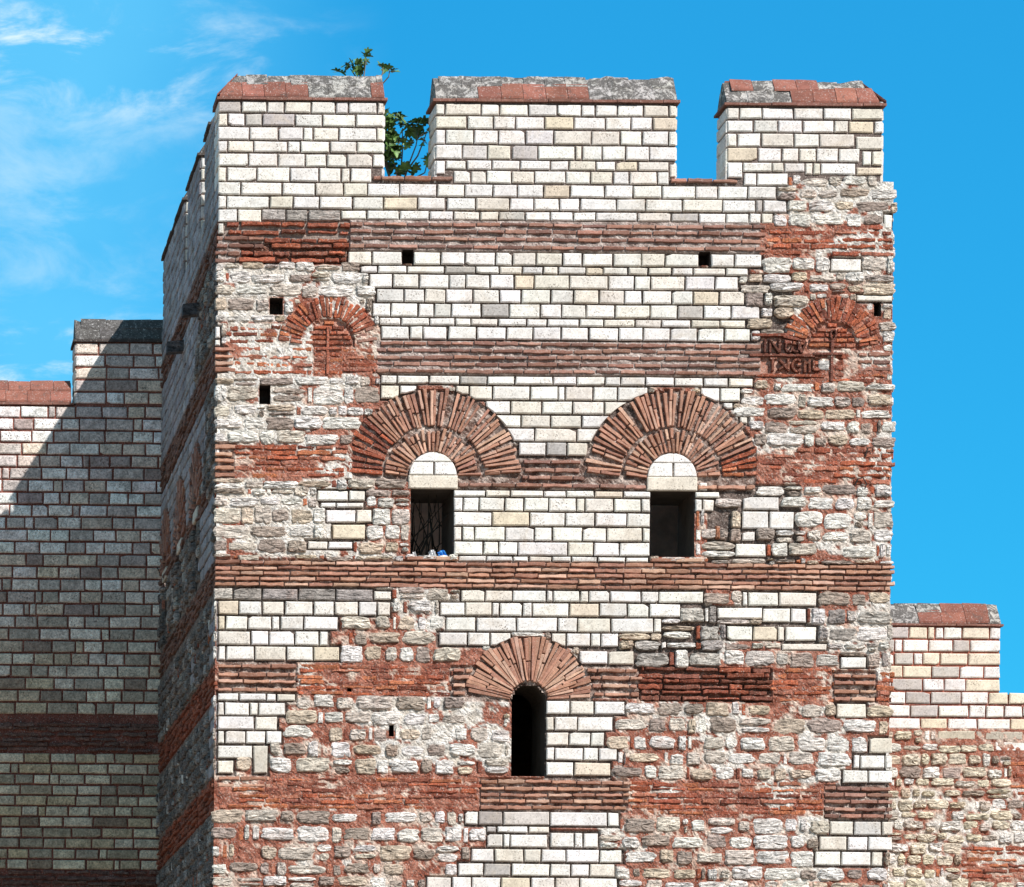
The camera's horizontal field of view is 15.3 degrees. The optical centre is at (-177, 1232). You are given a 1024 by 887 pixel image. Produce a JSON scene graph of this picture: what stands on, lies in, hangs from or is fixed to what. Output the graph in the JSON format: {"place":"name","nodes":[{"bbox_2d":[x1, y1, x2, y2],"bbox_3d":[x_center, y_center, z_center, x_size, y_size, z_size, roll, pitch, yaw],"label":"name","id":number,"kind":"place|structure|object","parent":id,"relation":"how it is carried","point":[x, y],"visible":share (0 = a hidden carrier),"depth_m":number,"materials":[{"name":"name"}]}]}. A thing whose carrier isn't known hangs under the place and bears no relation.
{"place":"outdoors","nodes":[
{"label":"outdoors","id":0,"kind":"place"},
{"bbox_2d":[0,0,1023,693],"label":"sky","id":1,"kind":"structure","parent":0,"point":[106,106],"materials":[{"name":"blue"}]},
{"bbox_2d":[155,73,896,886],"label":"wall tower","id":2,"kind":"structure","parent":0,"point":[595,373],"depth_m":59.99,"materials":[{"name":"stone"}]},
{"bbox_2d":[331,47,429,176],"bbox_3d":[9.209,-17.875,60.903,1.698,3.381,0.720,0,0,10],"label":"fig tree","id":3,"kind":"object","parent":2,"relation":"on","point":[392,149],"visible":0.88,"depth_m":60.81,"materials":[{"name":"green plant"}]},
{"bbox_2d":[410,495,447,555],"bbox_3d":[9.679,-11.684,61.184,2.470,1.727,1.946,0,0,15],"label":"dry shrub","id":4,"kind":"object","parent":2,"relation":"in","point":[430,534],"visible":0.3,"depth_m":61.02,"materials":[{"name":"black plant"}]},
{"bbox_2d":[428,550,435,555],"bbox_3d":[9.925,-11.042,60.207,0.126,0.189,0.181,0,0,0],"label":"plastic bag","id":5,"kind":"object","parent":2,"relation":"on","point":[432,552],"visible":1,"depth_m":60.22,"materials":[{"name":"white plastic"}]},
{"bbox_2d":[438,550,446,555],"bbox_3d":[10.077,-11.037,60.167,0.152,0.181,0.181,0,0,0],"label":"plastic bag","id":6,"kind":"object","parent":2,"relation":"on","point":[442,552],"visible":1,"depth_m":60.17,"materials":[{"name":"blue plastic"}]},
{"label":"ground","id":7,"kind":"structure","parent":0,"visible":0},
{"bbox_2d":[0,319,164,886],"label":"curtain wall","id":8,"kind":"structure","parent":7,"relation":"on","point":[80,521],"depth_m":69.99,"materials":[{"name":"stone"}]},
{"bbox_2d":[887,603,1023,886],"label":"curtain wall","id":9,"kind":"structure","parent":7,"relation":"on","point":[956,731],"depth_m":69.98,"materials":[{"name":"stone"}]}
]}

